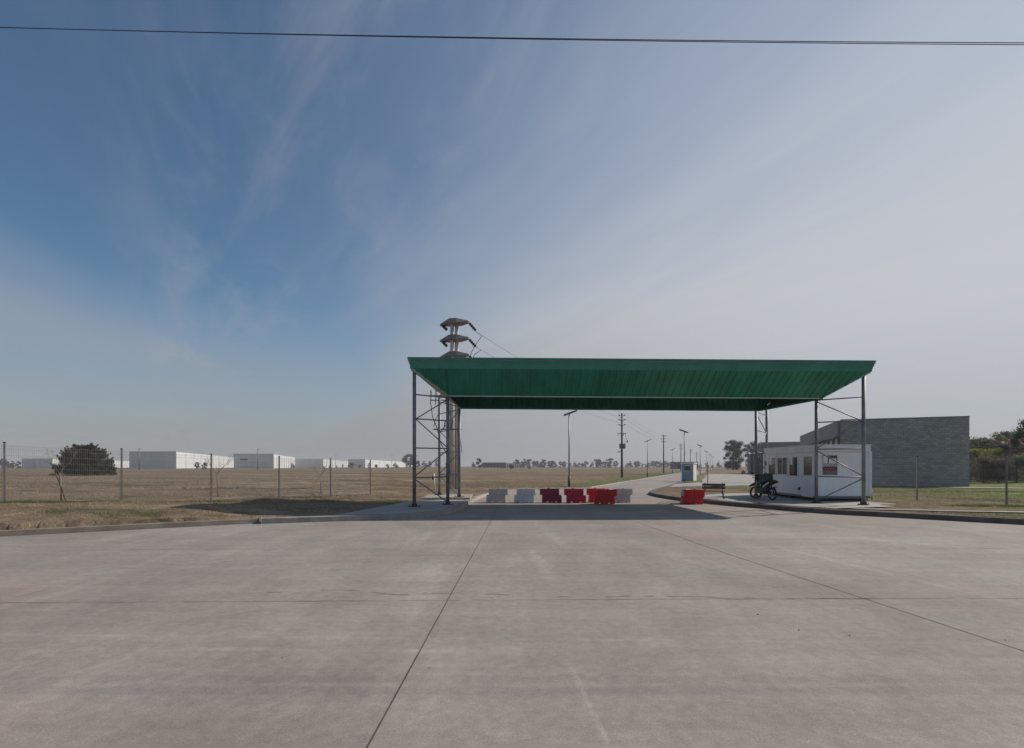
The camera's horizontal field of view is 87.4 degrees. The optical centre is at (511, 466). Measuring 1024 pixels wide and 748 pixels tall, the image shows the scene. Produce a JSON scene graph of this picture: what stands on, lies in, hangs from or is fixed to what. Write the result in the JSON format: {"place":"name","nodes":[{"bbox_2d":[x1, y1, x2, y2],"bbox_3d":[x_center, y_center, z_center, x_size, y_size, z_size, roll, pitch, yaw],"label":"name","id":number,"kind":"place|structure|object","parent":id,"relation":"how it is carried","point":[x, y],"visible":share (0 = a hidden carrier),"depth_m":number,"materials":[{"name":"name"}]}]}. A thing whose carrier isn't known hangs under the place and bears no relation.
{"place":"outdoors","nodes":[
{"label":"outdoors","id":0,"kind":"place"},
{"bbox_2d":[0,469,1023,747],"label":"road","id":1,"kind":"structure","parent":0,"point":[118,639],"depth_m":5.67,"materials":[{"name":"concrete"}]},
{"bbox_2d":[0,517,258,536],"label":"kerb","id":2,"kind":"structure","parent":1,"relation":"on","point":[57,530],"depth_m":14.65,"materials":[{"name":"grey concrete"}]},
{"bbox_2d":[261,500,469,523],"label":"kerb","id":3,"kind":"structure","parent":1,"relation":"on","point":[454,509],"depth_m":17.29,"materials":[{"name":"concrete"}]},
{"bbox_2d":[366,506,497,747],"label":"road joint","id":4,"kind":"object","parent":1,"relation":"on","point":[416,657],"visible":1,"depth_m":4.67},
{"bbox_2d":[0,598,878,602],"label":"road joint","id":5,"kind":"object","parent":1,"relation":"on","point":[354,600],"visible":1,"depth_m":6.96,"materials":[{"name":"grey concrete"}]},
{"bbox_2d":[486,488,507,502],"bbox_3d":[-0.710,1.400,25.896,1.055,0.700,0.418,0,0,-2],"label":"road barrier","id":6,"kind":"object","parent":1,"relation":"on","point":[496,495],"visible":1,"depth_m":25.76,"materials":[{"name":"grey plastic"}]},
{"bbox_2d":[514,488,535,502],"bbox_3d":[0.648,1.400,25.794,1.055,0.700,0.418,0,0,14],"label":"road barrier","id":7,"kind":"object","parent":1,"relation":"on","point":[526,495],"visible":1,"depth_m":25.66,"materials":[{"name":"plastic"}]},
{"bbox_2d":[540,488,561,502],"bbox_3d":[1.852,1.400,25.895,1.055,0.700,0.418,0,0,-5],"label":"road barrier","id":8,"kind":"object","parent":1,"relation":"on","point":[549,495],"visible":1,"depth_m":25.76,"materials":[{"name":"plastic"}]},
{"bbox_2d":[468,473,677,503],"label":"kerb","id":9,"kind":"structure","parent":1,"relation":"on","point":[474,499],"depth_m":41.96,"materials":[{"name":"concrete"}]},
{"bbox_2d":[564,488,585,502],"bbox_3d":[3.004,1.400,25.700,1.055,0.700,0.418,0,0,2],"label":"road barrier","id":10,"kind":"object","parent":1,"relation":"on","point":[573,495],"visible":1,"depth_m":25.57,"materials":[{"name":"plastic"}]},
{"bbox_2d":[357,590,794,598],"bbox_3d":[0.804,1.744,7.247,8.387,0.001,0.272,0,0,4],"label":"road crack","id":11,"kind":"object","parent":1,"relation":"on","point":[606,596],"visible":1,"depth_m":7.17,"materials":[{"name":"grey concrete"}]},
{"bbox_2d":[586,488,605,501],"bbox_3d":[4.134,1.400,26.093,1.055,0.700,0.418,0,0,-8],"label":"road barrier","id":12,"kind":"object","parent":1,"relation":"on","point":[591,493],"visible":0.45,"depth_m":25.95,"materials":[{"name":"red plastic"}]},
{"bbox_2d":[594,489,616,503],"bbox_3d":[4.363,1.400,24.945,1.055,0.700,0.418,0,0,3],"label":"road barrier","id":13,"kind":"object","parent":1,"relation":"on","point":[605,496],"visible":0.98,"depth_m":24.82,"materials":[{"name":"plastic"}]},
{"bbox_2d":[615,488,632,502],"bbox_3d":[5.323,1.400,25.995,1.055,0.700,0.418,0,0,0],"label":"road barrier","id":14,"kind":"object","parent":1,"relation":"on","point":[623,495],"visible":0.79,"depth_m":25.86,"materials":[{"name":"plastic"}]},
{"bbox_2d":[679,429,687,462],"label":"street lamp","id":15,"kind":"object","parent":1,"relation":"on","point":[684,442],"visible":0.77,"depth_m":64.95,"materials":[{"name":"grey metal"}]},
{"bbox_2d":[680,489,689,503],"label":"road barrier","id":16,"kind":"object","parent":1,"relation":"on","point":[682,492],"visible":0.24,"depth_m":24.83,"materials":[{"name":"white plastic"}]},
{"bbox_2d":[681,489,704,503],"bbox_3d":[8.361,1.400,24.763,1.055,0.700,0.418,0,0,4],"label":"road barrier","id":17,"kind":"object","parent":1,"relation":"on","point":[694,496],"visible":1,"depth_m":24.63,"materials":[{"name":"plastic"}]},
{"bbox_2d":[638,522,1022,650],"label":"road joint","id":18,"kind":"object","parent":1,"relation":"on","point":[861,597],"visible":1,"depth_m":6.89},
{"bbox_2d":[648,469,1023,524],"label":"kerb","id":19,"kind":"structure","parent":1,"relation":"on","point":[1019,521],"depth_m":19.01,"materials":[{"name":"grey concrete"}]},
{"bbox_2d":[680,463,696,480],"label":"toll cabin","id":20,"kind":"object","parent":19,"relation":"on","point":[688,471],"visible":0.99,"depth_m":60.06,"materials":[{"name":"metal"}]},
{"bbox_2d":[683,466,690,470],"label":"window","id":21,"kind":"structure","parent":20,"relation":"in","point":[685,468],"depth_m":60.04,"materials":[{"name":"black glass"}]},
{"bbox_2d":[845,548,903,548],"bbox_3d":[1.505,1.745,11.316,20.999,0.001,0.041,0,0,0],"label":"road joint","id":22,"kind":"object","parent":1,"relation":"on","point":[874,548],"visible":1,"depth_m":11.36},
{"bbox_2d":[0,466,1023,529],"bbox_3d":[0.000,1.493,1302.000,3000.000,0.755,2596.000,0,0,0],"label":"ground","id":23,"kind":"structure","parent":0,"point":[17,522],"depth_m":32.14,"materials":[{"name":"brown plant"}]},
{"bbox_2d":[7,461,14,467],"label":"tree","id":24,"kind":"object","parent":23,"relation":"on","point":[13,465],"visible":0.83,"depth_m":380.54,"materials":[{"name":"green plant"}]},
{"bbox_2d":[22,459,57,467],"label":"warehouse","id":25,"kind":"structure","parent":23,"relation":"on","point":[39,463],"depth_m":330.00,"materials":[{"name":"white metal"}]},
{"bbox_2d":[41,447,78,500],"bbox_3d":[-15.679,0.231,18.698,1.296,2.015,0.572,0,0,-6],"label":"sapling","id":26,"kind":"object","parent":23,"relation":"on","point":[60,484],"visible":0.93,"depth_m":18.58,"materials":[{"name":"plant"}]},
{"bbox_2d":[49,443,117,475],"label":"conifer bush","id":27,"kind":"object","parent":23,"relation":"on","point":[77,466],"visible":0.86,"depth_m":72.42,"materials":[{"name":"green plant"}]},
{"bbox_2d":[108,460,128,467],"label":"warehouse","id":28,"kind":"structure","parent":23,"relation":"on","point":[119,463],"depth_m":464.98,"materials":[{"name":"white metal"}]},
{"bbox_2d":[129,451,233,468],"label":"warehouse","id":29,"kind":"structure","parent":23,"relation":"on","point":[180,462],"depth_m":290.00,"materials":[{"name":"white metal"}]},
{"bbox_2d":[0,442,370,502],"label":"fence","id":30,"kind":"object","parent":23,"relation":"on","point":[286,477],"visible":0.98,"depth_m":21.12,"materials":[{"name":"grey metal"}]},
{"bbox_2d":[203,454,236,496],"bbox_3d":[-13.333,0.374,24.569,1.436,2.066,0.708,0,0,-10],"label":"sapling","id":31,"kind":"object","parent":23,"relation":"on","point":[218,471],"visible":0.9,"depth_m":24.49,"materials":[{"name":"plant"}]},
{"bbox_2d":[2,477,506,521],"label":"green patches","id":32,"kind":"object","parent":23,"relation":"on","point":[194,498],"visible":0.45,"depth_m":21.58,"materials":[{"name":"green plant"}]},
{"bbox_2d":[234,454,294,467],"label":"warehouse","id":33,"kind":"structure","parent":23,"relation":"on","point":[272,463],"depth_m":330.00,"materials":[{"name":"white metal"}]},
{"bbox_2d":[295,459,347,467],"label":"warehouse","id":34,"kind":"structure","parent":23,"relation":"on","point":[307,463],"depth_m":430.00,"materials":[{"name":"white metal"}]},
{"bbox_2d":[311,462,333,492],"bbox_3d":[-10.474,0.610,29.581,1.178,1.748,0.498,0,0,0],"label":"sapling","id":35,"kind":"object","parent":23,"relation":"on","point":[320,476],"visible":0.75,"depth_m":29.50,"materials":[{"name":"plant"}]},
{"bbox_2d":[348,459,411,467],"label":"warehouse","id":36,"kind":"structure","parent":23,"relation":"on","point":[379,463],"depth_m":516.86,"materials":[{"name":"white metal"}]},
{"bbox_2d":[337,500,463,514],"bbox_3d":[-3.632,1.578,21.102,2.922,0.001,8.292,0,0,9],"label":"pad","id":37,"kind":"object","parent":23,"relation":"on","point":[426,506],"visible":0.93,"depth_m":19.99,"materials":[{"name":"concrete"}]},
{"bbox_2d":[402,454,417,466],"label":"tree","id":38,"kind":"object","parent":23,"relation":"on","point":[409,463],"visible":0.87,"depth_m":557.28,"materials":[{"name":"green plant"}]},
{"bbox_2d":[421,494,472,498],"bbox_3d":[-3.300,1.650,27.800,2.509,0.220,3.280,0,0,0],"label":"pad","id":39,"kind":"object","parent":23,"relation":"on","point":[452,496],"visible":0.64,"depth_m":27.22,"materials":[{"name":"concrete"}]},
{"bbox_2d":[430,318,481,488],"bbox_3d":[-3.964,-4.336,37.700,3.672,11.972,1.286,0,0,0],"label":"power pylon","id":40,"kind":"object","parent":23,"relation":"on","point":[452,338],"visible":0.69,"depth_m":37.45,"materials":[{"name":"metal"}]},
{"bbox_2d":[476,458,481,467],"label":"tree","id":41,"kind":"object","parent":23,"relation":"on","point":[477,463],"visible":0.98,"depth_m":468.43,"materials":[{"name":"green plant"}]},
{"bbox_2d":[483,462,505,467],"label":"distant hall","id":42,"kind":"structure","parent":23,"relation":"on","point":[494,464],"depth_m":480.00,"materials":[{"name":"grey metal"}]},
{"bbox_2d":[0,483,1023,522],"bbox_3d":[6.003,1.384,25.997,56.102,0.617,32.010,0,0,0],"label":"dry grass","id":43,"kind":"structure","parent":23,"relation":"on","point":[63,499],"depth_m":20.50,"materials":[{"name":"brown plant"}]},
{"bbox_2d":[506,463,519,467],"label":"distant hall","id":44,"kind":"structure","parent":23,"relation":"on","point":[515,465],"depth_m":519.86,"materials":[{"name":"white metal"}]},
{"bbox_2d":[521,459,526,467],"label":"tree","id":45,"kind":"object","parent":23,"relation":"on","point":[524,464],"visible":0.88,"depth_m":606.28,"materials":[{"name":"green plant"}]},
{"bbox_2d":[564,410,576,486],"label":"street lamp","id":46,"kind":"object","parent":23,"relation":"on","point":[568,413],"visible":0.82,"depth_m":42.96,"materials":[{"name":"grey metal"}]},
{"bbox_2d":[607,458,613,467],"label":"tree","id":47,"kind":"object","parent":23,"relation":"on","point":[609,463],"visible":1,"depth_m":603.48,"materials":[{"name":"green plant"}]},
{"bbox_2d":[618,413,627,476],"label":"utility pole","id":48,"kind":"object","parent":23,"relation":"on","point":[622,446],"visible":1,"depth_m":80.87,"materials":[{"name":"grey paint"}]},
{"bbox_2d":[645,439,650,476],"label":"street lamp","id":49,"kind":"object","parent":23,"relation":"on","point":[647,456],"visible":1,"depth_m":88.94,"materials":[{"name":"grey metal"}]},
{"bbox_2d":[661,435,665,472],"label":"utility pole","id":50,"kind":"object","parent":23,"relation":"on","point":[663,452],"visible":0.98,"depth_m":136.37,"materials":[{"name":"grey paint"}]},
{"bbox_2d":[671,474,754,486],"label":"drive","id":51,"kind":"structure","parent":23,"relation":"on","point":[740,479],"depth_m":60.42,"materials":[{"name":"concrete"}]},
{"bbox_2d":[722,440,744,469],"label":"eucalyptus tree","id":52,"kind":"object","parent":23,"relation":"on","point":[734,448],"visible":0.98,"depth_m":238.93,"materials":[{"name":"green plant"}]},
{"bbox_2d":[739,444,754,469],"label":"eucalyptus tree","id":53,"kind":"object","parent":23,"relation":"on","point":[746,449],"visible":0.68,"depth_m":234.93,"materials":[{"name":"green plant"}]},
{"bbox_2d":[745,441,754,454],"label":"eucalyptus tree","id":54,"kind":"object","parent":23,"relation":"on","point":[752,445],"visible":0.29,"depth_m":232.15,"materials":[{"name":"green plant"}]},
{"bbox_2d":[703,493,895,507],"bbox_3d":[13.150,1.565,25.700,8.300,0.001,11.600,0,0,0],"label":"pad","id":55,"kind":"object","parent":23,"relation":"on","point":[765,499],"visible":0.68,"depth_m":23.75,"materials":[{"name":"concrete"}]},
{"bbox_2d":[407,357,875,506],"bbox_3d":[5.156,-1.313,25.235,18.621,5.781,9.239,0,0,0],"label":"gate canopy","id":56,"kind":"object","parent":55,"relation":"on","point":[460,383],"visible":0.91,"depth_m":21.69,"materials":[{"name":"green metal"}]},
{"bbox_2d":[702,483,724,498],"bbox_3d":[9.736,1.202,25.932,1.062,0.787,0.712,0,0,24],"label":"bench","id":57,"kind":"object","parent":55,"relation":"on","point":[706,486],"visible":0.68,"depth_m":26.09,"materials":[{"name":"brown wood"}]},
{"bbox_2d":[749,473,777,499],"bbox_3d":[11.867,0.939,25.207,0.830,1.267,1.923,0,0,-9],"label":"motorbike","id":58,"kind":"object","parent":55,"relation":"on","point":[764,482],"visible":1,"depth_m":25.00,"materials":[{"name":"metal"}]},
{"bbox_2d":[763,445,872,500],"bbox_3d":[14.981,0.300,26.577,2.760,2.530,5.350,0,0,2],"label":"guard hut","id":59,"kind":"object","parent":55,"relation":"on","point":[791,469],"visible":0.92,"depth_m":24.06,"materials":[{"name":"white metal"}]},
{"bbox_2d":[768,457,776,475],"bbox_3d":[13.737,0.000,28.279,0.060,0.970,0.897,0,0,2],"label":"window","id":60,"kind":"structure","parent":59,"relation":"in","point":[772,461],"depth_m":28.28,"materials":[{"name":"white glass"}]},
{"bbox_2d":[777,457,787,474],"bbox_3d":[13.697,-0.005,27.141,0.060,0.920,1.106,0,0,2],"label":"window","id":61,"kind":"structure","parent":59,"relation":"in","point":[782,462],"depth_m":27.13,"materials":[{"name":"white glass"}]},
{"bbox_2d":[789,456,797,476],"bbox_3d":[13.662,0.010,26.003,0.060,0.990,0.884,0,0,2],"label":"window","id":62,"kind":"structure","parent":59,"relation":"in","point":[793,460],"depth_m":26.02,"materials":[{"name":"clear glass"}]},
{"bbox_2d":[801,453,812,496],"bbox_3d":[13.589,0.415,24.684,0.105,1.980,1.063,0,0,2],"label":"door","id":63,"kind":"structure","parent":59,"relation":"in","point":[806,459],"depth_m":24.66,"materials":[{"name":"white metal"}]},
{"bbox_2d":[821,454,838,475],"bbox_3d":[14.210,-0.048,23.992,0.759,0.975,0.060,0,0,2],"label":"window","id":64,"kind":"structure","parent":59,"relation":"in","point":[829,467],"depth_m":23.99,"materials":[{"name":"clear glass"}]},
{"bbox_2d":[800,416,969,486],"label":"block building","id":65,"kind":"structure","parent":23,"relation":"on","point":[937,440],"depth_m":44.35,"materials":[{"name":"grey concrete"}]},
{"bbox_2d":[872,455,1023,504],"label":"fence","id":66,"kind":"object","parent":23,"relation":"on","point":[1006,465],"visible":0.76,"depth_m":21.81,"materials":[{"name":"grey metal"}]},
{"bbox_2d":[969,448,991,481],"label":"bush","id":67,"kind":"object","parent":23,"relation":"on","point":[976,452],"visible":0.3,"depth_m":56.88,"materials":[{"name":"green plant"}]},
{"bbox_2d":[969,436,992,461],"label":"tree","id":68,"kind":"object","parent":23,"relation":"on","point":[978,441],"visible":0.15,"depth_m":65.91,"materials":[{"name":"green plant"}]},
{"bbox_2d":[953,487,1009,487],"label":"slab","id":69,"kind":"structure","parent":23,"relation":"on","point":[980,487],"depth_m":40.84,"materials":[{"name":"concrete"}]},
{"bbox_2d":[969,454,1011,482],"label":"bush","id":70,"kind":"object","parent":23,"relation":"on","point":[981,467],"visible":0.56,"depth_m":52.84,"materials":[{"name":"green plant"}]},
{"bbox_2d":[973,447,1015,480],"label":"bush","id":71,"kind":"object","parent":23,"relation":"on","point":[995,452],"visible":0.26,"depth_m":57.71,"materials":[{"name":"green plant"}]},
{"bbox_2d":[969,431,1021,457],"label":"tree","id":72,"kind":"object","parent":23,"relation":"on","point":[991,444],"visible":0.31,"depth_m":63.62,"materials":[{"name":"green plant"}]},
{"bbox_2d":[979,457,1014,482],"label":"bush","id":73,"kind":"object","parent":23,"relation":"on","point":[999,470],"visible":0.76,"depth_m":51.64,"materials":[{"name":"green plant"}]},
{"bbox_2d":[979,435,1023,479],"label":"tree","id":74,"kind":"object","parent":23,"relation":"on","point":[1001,444],"depth_m":62.54,"materials":[{"name":"green plant"}]},
{"bbox_2d":[993,431,1011,438],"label":"tree","id":75,"kind":"object","parent":23,"relation":"on","point":[1004,434],"visible":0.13,"depth_m":67.64,"materials":[{"name":"green plant"}]},
{"bbox_2d":[998,453,1023,482],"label":"bush","id":76,"kind":"object","parent":23,"relation":"on","point":[1019,475],"visible":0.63,"depth_m":52.93,"materials":[{"name":"green plant"}]},
{"bbox_2d":[1005,432,1023,480],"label":"bare tree","id":77,"kind":"object","parent":23,"relation":"on","point":[1014,448],"visible":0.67,"depth_m":59.74,"materials":[{"name":"brown plant"}]},
{"bbox_2d":[1009,419,1023,457],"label":"tree","id":78,"kind":"object","parent":23,"relation":"on","point":[1018,433],"visible":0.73,"depth_m":58.31,"materials":[{"name":"green plant"}]},
{"bbox_2d":[0,27,1023,42],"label":"overhead cable","id":79,"kind":"object","parent":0,"point":[516,38],"visible":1,"depth_m":10.49,"materials":[{"name":"black metal"}]},
{"bbox_2d":[0,0,1023,466],"label":"sky","id":80,"kind":"structure","parent":0,"point":[217,244],"materials":[{"name":"blue"}]},
{"bbox_2d":[1,486,1023,517],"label":"green grass","id":81,"kind":"structure","parent":0,"point":[880,490],"depth_m":21.94,"materials":[{"name":"green plant"}]},
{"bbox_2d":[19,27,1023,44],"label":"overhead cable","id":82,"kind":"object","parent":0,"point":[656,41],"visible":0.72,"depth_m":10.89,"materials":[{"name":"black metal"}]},
{"bbox_2d":[669,462,698,468],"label":"distant hall","id":83,"kind":"structure","parent":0,"point":[676,465],"depth_m":331.55,"materials":[{"name":"grey metal"}]},
{"bbox_2d":[748,439,976,473],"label":"building","id":84,"kind":"structure","parent":0,"point":[751,463],"depth_m":113.14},
{"bbox_2d":[852,508,1023,511],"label":"path","id":85,"kind":"structure","parent":0,"point":[938,510],"depth_m":18.78,"materials":[{"name":"concrete"}]}
]}

